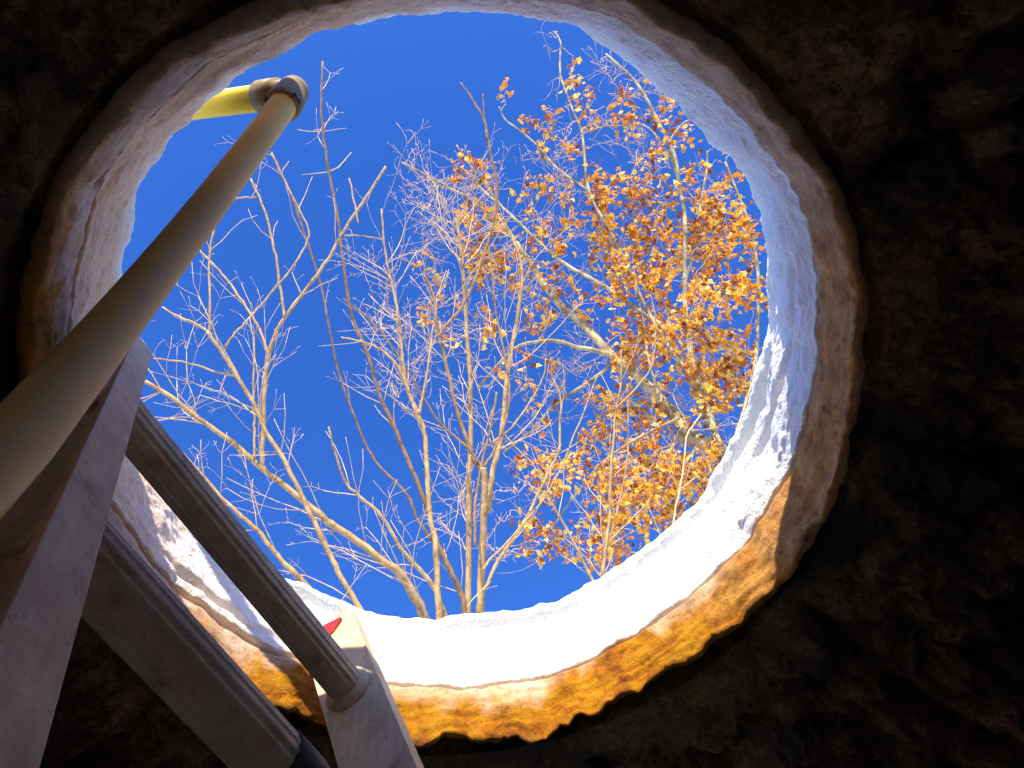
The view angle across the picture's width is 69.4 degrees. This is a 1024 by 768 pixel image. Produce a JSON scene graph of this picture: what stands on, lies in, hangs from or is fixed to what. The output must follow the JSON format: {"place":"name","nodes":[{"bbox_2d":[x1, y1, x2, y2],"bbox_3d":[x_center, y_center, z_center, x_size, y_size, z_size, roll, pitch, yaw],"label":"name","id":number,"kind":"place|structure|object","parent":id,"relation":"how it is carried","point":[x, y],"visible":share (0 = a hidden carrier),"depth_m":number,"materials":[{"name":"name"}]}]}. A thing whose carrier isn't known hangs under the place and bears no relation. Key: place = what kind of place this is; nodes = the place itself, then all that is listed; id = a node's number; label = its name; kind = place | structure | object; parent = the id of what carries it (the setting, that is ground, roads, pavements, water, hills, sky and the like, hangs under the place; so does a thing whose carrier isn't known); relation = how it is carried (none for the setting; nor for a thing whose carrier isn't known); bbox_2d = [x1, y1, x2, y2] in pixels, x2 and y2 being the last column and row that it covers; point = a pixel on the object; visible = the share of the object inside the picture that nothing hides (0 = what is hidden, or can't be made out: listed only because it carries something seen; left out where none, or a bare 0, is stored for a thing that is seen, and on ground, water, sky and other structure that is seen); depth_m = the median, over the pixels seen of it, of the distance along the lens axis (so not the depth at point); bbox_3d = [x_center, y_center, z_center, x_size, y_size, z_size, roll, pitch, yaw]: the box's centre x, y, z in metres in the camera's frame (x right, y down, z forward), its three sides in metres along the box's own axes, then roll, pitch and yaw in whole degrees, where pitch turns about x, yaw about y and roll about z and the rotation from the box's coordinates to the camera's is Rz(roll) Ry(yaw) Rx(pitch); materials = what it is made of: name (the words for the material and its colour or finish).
{"place":"outdoors","nodes":[
{"label":"outdoors","id":0,"kind":"place"},
{"bbox_2d":[66,0,820,690],"bbox_3d":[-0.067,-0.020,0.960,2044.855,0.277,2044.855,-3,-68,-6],"label":"snow","id":1,"kind":"structure","parent":0,"point":[690,552],"depth_m":0.93,"materials":[{"name":"white snow"}]},
{"bbox_2d":[153,153,371,610],"bbox_3d":[-1.308,0.620,3.387,1.042,4.428,2.770,-18,-67,0],"label":"bare tree","id":2,"kind":"object","parent":1,"relation":"on","point":[297,575],"visible":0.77,"depth_m":4.04,"materials":[{"name":"beige plant"}]},
{"bbox_2d":[140,158,471,618],"bbox_3d":[-0.904,0.523,3.430,3.081,4.488,2.432,31,-75,-18],"label":"bare tree","id":3,"kind":"object","parent":1,"relation":"on","point":[406,582],"visible":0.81,"depth_m":4.35,"materials":[{"name":"beige plant"}]},
{"bbox_2d":[218,61,497,613],"bbox_3d":[-0.914,0.420,4.279,1.037,6.118,4.308,-19,-67,0],"label":"bare tree","id":4,"kind":"object","parent":1,"relation":"on","point":[458,586],"visible":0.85,"depth_m":5.37,"materials":[{"name":"brown plant"}]},
{"bbox_2d":[303,119,477,619],"bbox_3d":[-0.675,0.550,4.080,1.328,5.603,3.584,-3,-68,-6],"label":"bare tree","id":5,"kind":"object","parent":1,"relation":"on","point":[441,612],"visible":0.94,"depth_m":5.37,"materials":[{"name":"beige plant"}]},
{"bbox_2d":[338,82,601,613],"bbox_3d":[-0.107,0.387,4.797,2.299,6.909,4.365,-3,-68,-6],"label":"bare tree","id":6,"kind":"object","parent":1,"relation":"on","point":[486,496],"visible":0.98,"depth_m":6.18,"materials":[{"name":"beige plant"}]},
{"bbox_2d":[349,21,768,573],"bbox_3d":[0.913,-0.226,7.072,5.654,11.324,6.506,-3,-68,-6],"label":"oak tree","id":7,"kind":"object","parent":1,"relation":"on","point":[713,447],"visible":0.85,"depth_m":8.83,"materials":[{"name":"orange plant"}]},
{"bbox_2d":[505,294,659,580],"bbox_3d":[0.850,1.401,4.393,1.368,5.171,2.557,-3,-68,-6],"label":"sapling","id":8,"kind":"object","parent":1,"relation":"on","point":[608,537],"visible":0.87,"depth_m":5.76,"materials":[{"name":"beige plant"}]},
{"bbox_2d":[630,380,752,532],"bbox_3d":[1.450,1.291,4.053,0.882,4.484,1.812,14,-71,-13],"label":"sapling","id":9,"kind":"object","parent":1,"relation":"on","point":[682,471],"visible":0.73,"depth_m":5.43,"materials":[{"name":"beige plant"}]},
{"bbox_2d":[122,11,768,619],"label":"sky","id":10,"kind":"structure","parent":0,"point":[404,71],"materials":[{"name":"blue"}]},
{"bbox_2d":[0,0,1023,767],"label":"chamber ceiling","id":11,"kind":"structure","parent":0,"point":[882,626],"depth_m":0.79,"materials":[{"name":"stone"}]},
{"bbox_2d":[16,0,868,749],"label":"concrete ring","id":12,"kind":"object","parent":11,"relation":"on","point":[744,584],"visible":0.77,"depth_m":0.80,"materials":[{"name":"concrete"}]},
{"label":"chamber floor","id":13,"kind":"structure","parent":0,"visible":0},
{"bbox_2d":[0,75,308,518],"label":"water pipe","id":14,"kind":"object","parent":13,"relation":"on","point":[46,402],"visible":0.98,"depth_m":0.44,"materials":[{"name":"beige plastic"}]},
{"bbox_2d":[0,337,423,767],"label":"aluminium ladder","id":15,"kind":"object","parent":13,"relation":"on","point":[70,556],"visible":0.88,"depth_m":0.41,"materials":[{"name":"grey metal"}]}
]}

